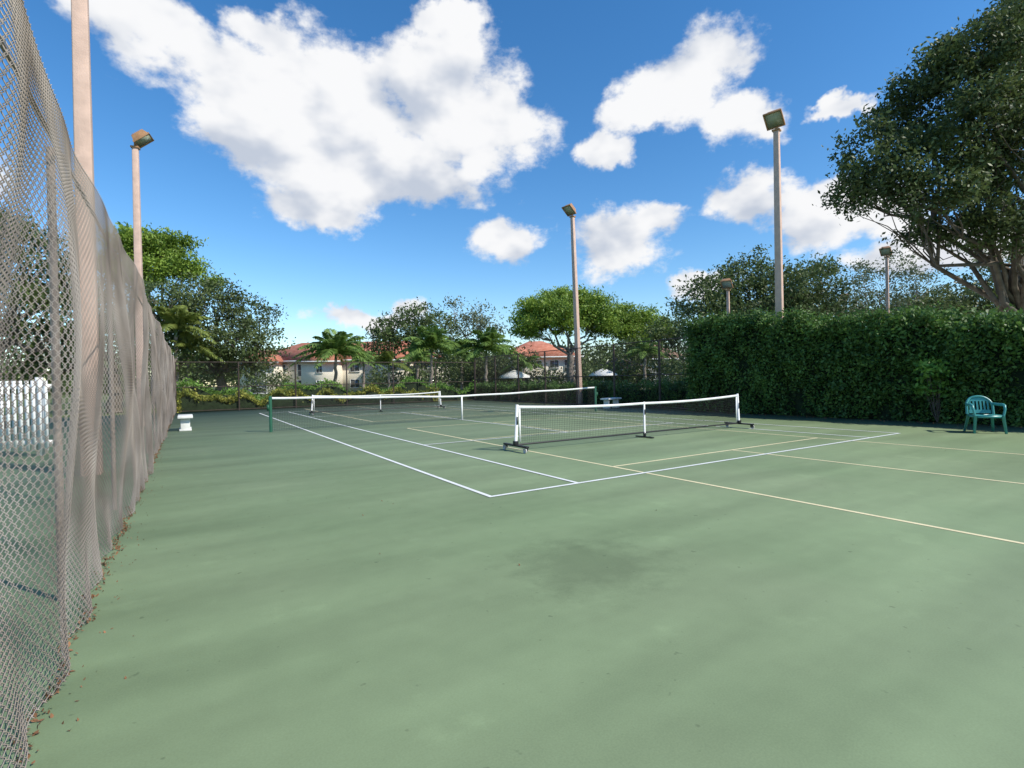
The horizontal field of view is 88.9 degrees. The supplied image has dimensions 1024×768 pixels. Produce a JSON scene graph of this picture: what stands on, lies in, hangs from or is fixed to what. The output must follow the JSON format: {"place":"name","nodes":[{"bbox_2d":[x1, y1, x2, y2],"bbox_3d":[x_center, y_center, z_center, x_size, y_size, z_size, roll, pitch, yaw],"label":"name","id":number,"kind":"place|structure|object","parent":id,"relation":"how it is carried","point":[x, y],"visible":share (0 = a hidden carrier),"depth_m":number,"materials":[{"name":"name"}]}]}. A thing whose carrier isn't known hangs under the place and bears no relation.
{"place":"outdoors","nodes":[
{"label":"outdoors","id":0,"kind":"place"},
{"bbox_2d":[240,363,282,393],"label":"walls","id":1,"kind":"structure","parent":0,"point":[280,366],"depth_m":85.50,"materials":[{"name":"beige paint"}]},
{"bbox_2d":[249,363,266,393],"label":"window frames and fascia","id":2,"kind":"structure","parent":1,"relation":"attached to","point":[255,381],"depth_m":85.37,"materials":[{"name":"white paint"}]},
{"bbox_2d":[250,367,265,392],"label":"windows","id":3,"kind":"structure","parent":2,"relation":"attached to","point":[259,382],"depth_m":85.46,"materials":[{"name":"grey glass"}]},
{"bbox_2d":[242,353,283,361],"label":"roof","id":4,"kind":"structure","parent":1,"relation":"on","point":[279,358],"depth_m":86.02,"materials":[{"name":"tile"}]},
{"bbox_2d":[301,363,342,388],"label":"walls","id":5,"kind":"structure","parent":0,"point":[308,370],"depth_m":85.49,"materials":[{"name":"beige paint"}]},
{"bbox_2d":[301,360,339,387],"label":"window frames and fascia","id":6,"kind":"structure","parent":5,"relation":"attached to","point":[322,366],"depth_m":84.71,"materials":[{"name":"white paint"}]},
{"bbox_2d":[316,365,321,387],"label":"windows","id":7,"kind":"structure","parent":6,"relation":"attached to","point":[319,369],"depth_m":85.44,"materials":[{"name":"grey glass"}]},
{"bbox_2d":[300,351,344,361],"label":"roof","id":8,"kind":"structure","parent":5,"relation":"on","point":[329,359],"depth_m":85.22,"materials":[{"name":"tile"}]},
{"bbox_2d":[283,360,450,391],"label":"walls","id":9,"kind":"structure","parent":0,"point":[351,375],"depth_m":87.99,"materials":[{"name":"beige paint"}]},
{"bbox_2d":[284,359,427,387],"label":"window frames and fascia","id":10,"kind":"structure","parent":9,"relation":"attached to","point":[344,360],"depth_m":87.88,"materials":[{"name":"white paint"}]},
{"bbox_2d":[283,363,434,387],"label":"windows","id":11,"kind":"structure","parent":10,"relation":"attached to","point":[354,384],"depth_m":87.94,"materials":[{"name":"grey glass"}]},
{"bbox_2d":[276,341,442,360],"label":"roof","id":12,"kind":"structure","parent":9,"relation":"on","point":[292,351],"depth_m":91.05,"materials":[{"name":"tile"}]},
{"bbox_2d":[374,361,413,388],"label":"walls","id":13,"kind":"structure","parent":0,"point":[376,366],"depth_m":85.48,"materials":[{"name":"beige paint"}]},
{"bbox_2d":[381,348,407,358],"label":"roof","id":14,"kind":"structure","parent":13,"relation":"on","point":[399,355],"depth_m":85.74,"materials":[{"name":"tile"}]},
{"bbox_2d":[3,387,1019,425],"bbox_3d":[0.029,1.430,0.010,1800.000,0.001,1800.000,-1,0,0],"label":"ground","id":15,"kind":"structure","parent":0,"point":[63,407],"depth_m":37.69,"materials":[{"name":"green plant"}]},
{"bbox_2d":[0,205,114,427],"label":"oak tree","id":16,"kind":"object","parent":15,"relation":"on","point":[35,306],"visible":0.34,"depth_m":20.22,"materials":[{"name":"green plant"}]},
{"bbox_2d":[0,271,177,413],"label":"oak tree","id":17,"kind":"object","parent":15,"relation":"on","point":[40,359],"visible":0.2,"depth_m":29.79,"materials":[{"name":"green plant"}]},
{"bbox_2d":[98,276,209,389],"bbox_3d":[-25.875,-3.044,38.221,7.196,9.596,5.892,-1,1,-41],"label":"oak tree","id":18,"kind":"object","parent":15,"relation":"on","point":[172,291],"visible":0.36,"depth_m":38.05,"materials":[{"name":"green plant"}]},
{"bbox_2d":[96,221,233,403],"bbox_3d":[-30.649,-6.269,46.280,11.517,16.025,7.398,-1,0,-23],"label":"broadleaf tree","id":19,"kind":"object","parent":15,"relation":"on","point":[164,254],"visible":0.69,"depth_m":45.11,"materials":[{"name":"green plant"}]},
{"bbox_2d":[148,305,221,384],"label":"palm tree","id":20,"kind":"object","parent":15,"relation":"on","point":[177,317],"visible":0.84,"depth_m":37.54,"materials":[{"name":"green plant"}]},
{"bbox_2d":[170,331,224,386],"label":"palm tree","id":21,"kind":"object","parent":15,"relation":"on","point":[203,348],"visible":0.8,"depth_m":38.67,"materials":[{"name":"green plant"}]},
{"bbox_2d":[149,266,293,396],"bbox_3d":[-24.047,-3.803,41.570,12.388,10.956,8.702,-1,0,0],"label":"oak tree","id":22,"kind":"object","parent":15,"relation":"on","point":[245,327],"visible":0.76,"depth_m":41.53,"materials":[{"name":"green plant"}]},
{"bbox_2d":[176,382,439,412],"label":"croton shrubs","id":23,"kind":"object","parent":15,"relation":"on","point":[253,402],"visible":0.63,"depth_m":31.60,"materials":[{"name":"green plant"}]},
{"bbox_2d":[176,375,476,401],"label":"green shrubs","id":24,"kind":"object","parent":15,"relation":"on","point":[308,390],"visible":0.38,"depth_m":34.56,"materials":[{"name":"green plant"}]},
{"bbox_2d":[289,328,375,382],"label":"palm tree","id":25,"kind":"object","parent":15,"relation":"on","point":[328,346],"visible":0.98,"depth_m":47.31,"materials":[{"name":"green plant"}]},
{"bbox_2d":[0,330,688,396],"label":"distant trees","id":26,"kind":"object","parent":15,"relation":"on","point":[236,381],"visible":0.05,"depth_m":123.63,"materials":[{"name":"green plant"}]},
{"bbox_2d":[348,348,386,388],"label":"palm tree","id":27,"kind":"object","parent":15,"relation":"on","point":[366,358],"visible":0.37,"depth_m":61.88,"materials":[{"name":"green plant"}]},
{"bbox_2d":[373,351,412,387],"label":"palm tree","id":28,"kind":"object","parent":15,"relation":"on","point":[387,356],"visible":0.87,"depth_m":45.71,"materials":[{"name":"green plant"}]},
{"bbox_2d":[360,296,467,379],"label":"oak tree","id":29,"kind":"object","parent":15,"relation":"on","point":[392,338],"visible":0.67,"depth_m":71.27,"materials":[{"name":"green plant"}]},
{"bbox_2d":[393,347,439,379],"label":"palm tree","id":30,"kind":"object","parent":15,"relation":"on","point":[424,357],"visible":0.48,"depth_m":59.74,"materials":[{"name":"green plant"}]},
{"bbox_2d":[395,324,473,384],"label":"palm tree","id":31,"kind":"object","parent":15,"relation":"on","point":[426,340],"visible":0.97,"depth_m":51.38,"materials":[{"name":"green plant"}]},
{"bbox_2d":[231,347,691,395],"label":"garden bushes","id":32,"kind":"object","parent":15,"relation":"on","point":[274,381],"visible":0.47,"depth_m":58.30,"materials":[{"name":"green plant"}]},
{"bbox_2d":[443,338,491,392],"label":"palm tree","id":33,"kind":"object","parent":15,"relation":"on","point":[461,343],"visible":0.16,"depth_m":57.82,"materials":[{"name":"green plant"}]},
{"bbox_2d":[431,295,510,360],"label":"slender tree","id":34,"kind":"object","parent":15,"relation":"on","point":[467,319],"visible":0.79,"depth_m":75.52,"materials":[{"name":"green plant"}]},
{"bbox_2d":[451,326,527,382],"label":"palm tree","id":35,"kind":"object","parent":15,"relation":"on","point":[492,340],"visible":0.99,"depth_m":51.31,"materials":[{"name":"green plant"}]},
{"bbox_2d":[433,337,546,370],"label":"oak tree","id":36,"kind":"object","parent":15,"relation":"on","point":[492,353],"visible":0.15,"depth_m":81.31,"materials":[{"name":"green plant"}]},
{"bbox_2d":[0,400,1023,767],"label":"tennis court","id":37,"kind":"object","parent":15,"relation":"on","point":[282,602],"visible":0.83,"depth_m":3.40,"materials":[{"name":"green concrete"}]},
{"bbox_2d":[0,377,52,455],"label":"white picket fence","id":38,"kind":"object","parent":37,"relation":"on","point":[34,401],"visible":0.64,"depth_m":11.17,"materials":[{"name":"paint"}]},
{"bbox_2d":[71,0,102,475],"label":"light pole","id":39,"kind":"object","parent":37,"relation":"on","point":[82,101],"visible":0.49,"depth_m":8.51,"materials":[{"name":"concrete"}]},
{"bbox_2d":[0,0,175,767],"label":"chain link fence","id":40,"kind":"object","parent":37,"relation":"on","point":[27,65],"visible":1,"depth_m":2.69,"materials":[{"name":"metal"}]},
{"bbox_2d":[130,129,153,425],"bbox_3d":[-13.696,-3.927,19.479,0.672,10.983,0.620,-1,0,-20],"label":"light pole","id":41,"kind":"object","parent":37,"relation":"on","point":[141,138],"visible":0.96,"depth_m":19.31,"materials":[{"name":"concrete"}]},
{"bbox_2d":[177,414,192,430],"bbox_3d":[-10.766,1.272,17.204,0.420,0.486,1.300,-1,0,-32],"label":"concrete bench","id":42,"kind":"object","parent":37,"relation":"on","point":[185,421],"visible":1,"depth_m":16.78,"materials":[{"name":"white concrete"}]},
{"bbox_2d":[175,362,474,412],"bbox_3d":[-10.602,-0.007,33.515,18.580,2.823,0.108,-1,0,-32],"label":"chain link fence","id":43,"kind":"object","parent":37,"relation":"on","point":[288,385],"visible":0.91,"depth_m":32.64,"materials":[{"name":"metal"}]},
{"bbox_2d":[309,391,444,414],"bbox_3d":[-6.515,0.902,25.869,6.588,0.934,0.864,-1,0,-32],"label":"portable net","id":44,"kind":"object","parent":37,"relation":"on","point":[349,405],"visible":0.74,"depth_m":25.85,"materials":[{"name":"fabric"}]},
{"bbox_2d":[267,386,597,431],"bbox_3d":[-1.847,0.781,19.235,13.100,1.100,0.086,-1,0,-32],"label":"tennis net","id":45,"kind":"object","parent":37,"relation":"on","point":[526,394],"visible":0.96,"depth_m":18.36,"materials":[{"name":"black fabric"}]},
{"bbox_2d":[3,402,1021,767],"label":"leaf litter","id":46,"kind":"object","parent":37,"relation":"on","point":[125,526],"visible":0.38,"depth_m":3.32,"materials":[{"name":"brown plant"}]},
{"bbox_2d":[260,404,898,496],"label":"tennis court lines","id":47,"kind":"object","parent":37,"relation":"on","point":[482,493],"visible":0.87,"depth_m":9.63,"materials":[{"name":"white paint"}]},
{"bbox_2d":[474,334,717,411],"bbox_3d":[2.743,-0.396,29.591,0.119,3.123,20.600,-1,0,-32],"label":"chain link fence","id":48,"kind":"object","parent":37,"relation":"on","point":[659,371],"visible":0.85,"depth_m":27.56,"materials":[{"name":"metal"}]},
{"bbox_2d":[600,397,621,408],"bbox_3d":[4.754,0.906,25.004,0.420,0.486,1.250,-1,1,43],"label":"concrete bench","id":49,"kind":"object","parent":37,"relation":"on","point":[614,399],"visible":0.82,"depth_m":24.72,"materials":[{"name":"white concrete"}]},
{"bbox_2d":[503,394,753,453],"bbox_3d":[3.135,0.805,12.360,7.318,0.934,0.864,-1,0,-32],"label":"portable net","id":50,"kind":"object","parent":37,"relation":"on","point":[736,413],"visible":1,"depth_m":11.96,"materials":[{"name":"black fabric"}]},
{"bbox_2d":[307,404,1023,543],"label":"pickleball court lines","id":51,"kind":"object","parent":37,"relation":"on","point":[753,492],"visible":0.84,"depth_m":8.10,"materials":[{"name":"beige paint"}]},
{"bbox_2d":[911,352,957,422],"bbox_3d":[11.569,0.100,14.418,1.066,2.002,1.049,-1,0,0],"label":"shrub","id":52,"kind":"object","parent":37,"relation":"on","point":[928,369],"visible":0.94,"depth_m":14.35,"materials":[{"name":"green plant"}]},
{"bbox_2d":[963,395,1007,433],"bbox_3d":[10.903,0.702,12.060,0.648,0.864,0.653,-1,0,22],"label":"plastic armchair","id":53,"kind":"object","parent":37,"relation":"on","point":[980,398],"visible":1,"depth_m":12.17,"materials":[{"name":"teal plastic"}]},
{"bbox_2d":[499,370,529,380],"bbox_3d":[0.275,-0.208,54.000,2.956,2.500,2.956,-1,0,22],"label":"patio umbrella","id":54,"kind":"object","parent":15,"relation":"on","point":[514,375],"visible":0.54,"depth_m":52.95,"materials":[{"name":"fabric"}]},
{"bbox_2d":[500,356,543,382],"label":"palm tree","id":55,"kind":"object","parent":15,"relation":"on","point":[521,362],"visible":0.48,"depth_m":53.73,"materials":[{"name":"green plant"}]},
{"bbox_2d":[503,283,623,383],"bbox_3d":[6.035,-5.481,60.187,14.106,12.890,11.492,-1,0,0],"label":"oak tree","id":56,"kind":"object","parent":15,"relation":"on","point":[544,312],"visible":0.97,"depth_m":58.52,"materials":[{"name":"green plant"}]},
{"bbox_2d":[562,203,582,404],"bbox_3d":[3.364,-4.328,28.554,0.672,10.983,0.620,-3,1,-42],"label":"light pole","id":57,"kind":"object","parent":15,"relation":"on","point":[569,210],"visible":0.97,"depth_m":28.59,"materials":[{"name":"concrete"}]},
{"bbox_2d":[468,375,694,407],"bbox_3d":[2.742,0.365,31.767,1.734,1.700,21.831,-1,0,-32],"label":"hedge","id":58,"kind":"object","parent":15,"relation":"on","point":[566,400],"visible":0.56,"depth_m":27.85,"materials":[{"name":"green plant"}]},
{"bbox_2d":[589,369,617,379],"bbox_3d":[9.820,-0.413,56.000,2.956,2.500,2.956,-1,0,-22],"label":"patio umbrella","id":59,"kind":"object","parent":15,"relation":"on","point":[604,373],"visible":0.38,"depth_m":55.02,"materials":[{"name":"fabric"}]},
{"bbox_2d":[585,311,699,377],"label":"oak tree","id":60,"kind":"object","parent":15,"relation":"on","point":[657,333],"visible":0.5,"depth_m":59.27,"materials":[{"name":"green plant"}]},
{"bbox_2d":[625,338,668,389],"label":"palm tree","id":61,"kind":"object","parent":15,"relation":"on","point":[643,347],"visible":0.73,"depth_m":54.68,"materials":[{"name":"green plant"}]},
{"bbox_2d":[762,108,785,325],"bbox_3d":[9.606,-4.389,18.923,0.620,10.983,0.672,-1,1,43],"label":"light pole","id":62,"kind":"object","parent":15,"relation":"on","point":[774,120],"visible":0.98,"depth_m":18.97,"materials":[{"name":"concrete"}]},
{"bbox_2d":[662,243,892,344],"bbox_3d":[18.091,-4.577,36.537,15.353,10.889,8.657,-1,0,0],"label":"oak tree","id":63,"kind":"object","parent":15,"relation":"on","point":[797,292],"visible":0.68,"depth_m":35.16,"materials":[{"name":"green plant"}]},
{"bbox_2d":[681,295,1023,426],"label":"hedge","id":64,"kind":"object","parent":15,"relation":"on","point":[797,362],"visible":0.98,"depth_m":16.27,"materials":[{"name":"green plant"}]},
{"bbox_2d":[745,282,986,324],"bbox_3d":[31.896,-4.470,48.158,23.227,9.915,7.685,-1,0,0],"label":"oak tree","id":65,"kind":"object","parent":15,"relation":"on","point":[921,291],"visible":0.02,"depth_m":48.02,"materials":[{"name":"green plant"}]},
{"bbox_2d":[832,245,961,315],"bbox_3d":[27.663,-4.889,37.886,10.146,11.099,6.999,-1,0,-32],"label":"slender tree","id":66,"kind":"object","parent":15,"relation":"on","point":[897,297],"visible":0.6,"depth_m":37.62,"materials":[{"name":"green plant"}]},
{"bbox_2d":[812,0,1023,313],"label":"oak tree","id":67,"kind":"object","parent":15,"relation":"on","point":[990,100],"visible":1,"depth_m":20.08,"materials":[{"name":"green plant"}]},
{"bbox_2d":[899,243,1010,318],"bbox_3d":[28.396,-3.902,30.188,12.016,9.258,6.966,-1,0,0],"label":"oak tree","id":68,"kind":"object","parent":15,"relation":"on","point":[968,299],"visible":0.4,"depth_m":29.55,"materials":[{"name":"green plant"}]},
{"bbox_2d":[0,0,1023,386],"label":"sky","id":69,"kind":"structure","parent":0,"point":[348,161],"materials":[{"name":"blue"}]},
{"bbox_2d":[535,357,574,383],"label":"walls","id":70,"kind":"structure","parent":0,"point":[556,358],"depth_m":95.98,"materials":[{"name":"beige paint"}]},
{"bbox_2d":[506,341,581,355],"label":"roof","id":71,"kind":"structure","parent":70,"relation":"on","point":[538,346],"depth_m":99.03,"materials":[{"name":"tile"}]},
{"bbox_2d":[608,301,678,373],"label":"tree","id":72,"kind":"object","parent":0,"point":[636,320],"visible":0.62,"depth_m":64.41,"materials":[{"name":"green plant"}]},
{"bbox_2d":[624,345,684,358],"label":"roof","id":73,"kind":"structure","parent":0,"point":[669,353],"depth_m":84.68,"materials":[{"name":"brown tile"}]},
{"bbox_2d":[630,359,679,382],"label":"walls","id":74,"kind":"structure","parent":0,"point":[657,366],"depth_m":83.99,"materials":[{"name":"grey paint"}]},
{"bbox_2d":[720,278,732,313],"bbox_3d":[12.744,-2.627,30.819,0.620,7.166,0.667,-1,1,36],"label":"light pole","id":75,"kind":"object","parent":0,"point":[727,284],"visible":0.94,"depth_m":30.88,"materials":[{"name":"concrete"}]},
{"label":"pool deck","id":76,"kind":"structure","parent":0,"visible":0},
{"bbox_2d":[879,246,891,312],"bbox_3d":[24.308,-4.101,33.838,0.667,9.608,0.620,-2,1,-42],"label":"light pole","id":77,"kind":"object","parent":76,"relation":"on","point":[885,251],"visible":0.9,"depth_m":33.88,"materials":[{"name":"concrete"}]},
{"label":"walls","id":78,"kind":"object","parent":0,"visible":0},
{"bbox_2d":[512,347,532,357],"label":"roof","id":79,"kind":"structure","parent":78,"relation":"on","point":[525,350],"depth_m":94.46,"materials":[{"name":"tile"}]},
{"bbox_2d":[496,356,583,375],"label":"window frames and fascia","id":80,"kind":"structure","parent":78,"relation":"attached to","point":[554,366],"depth_m":95.84,"materials":[{"name":"white paint"}]},
{"bbox_2d":[497,360,574,382],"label":"windows","id":81,"kind":"structure","parent":80,"relation":"attached to","point":[553,362],"depth_m":95.94,"materials":[{"name":"grey glass"}]},
{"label":"walls","id":82,"kind":"object","parent":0,"visible":0},
{"bbox_2d":[593,359,641,368],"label":"roof","id":83,"kind":"structure","parent":82,"relation":"on","point":[607,362],"depth_m":69.17,"materials":[{"name":"brown tile"}]}
]}

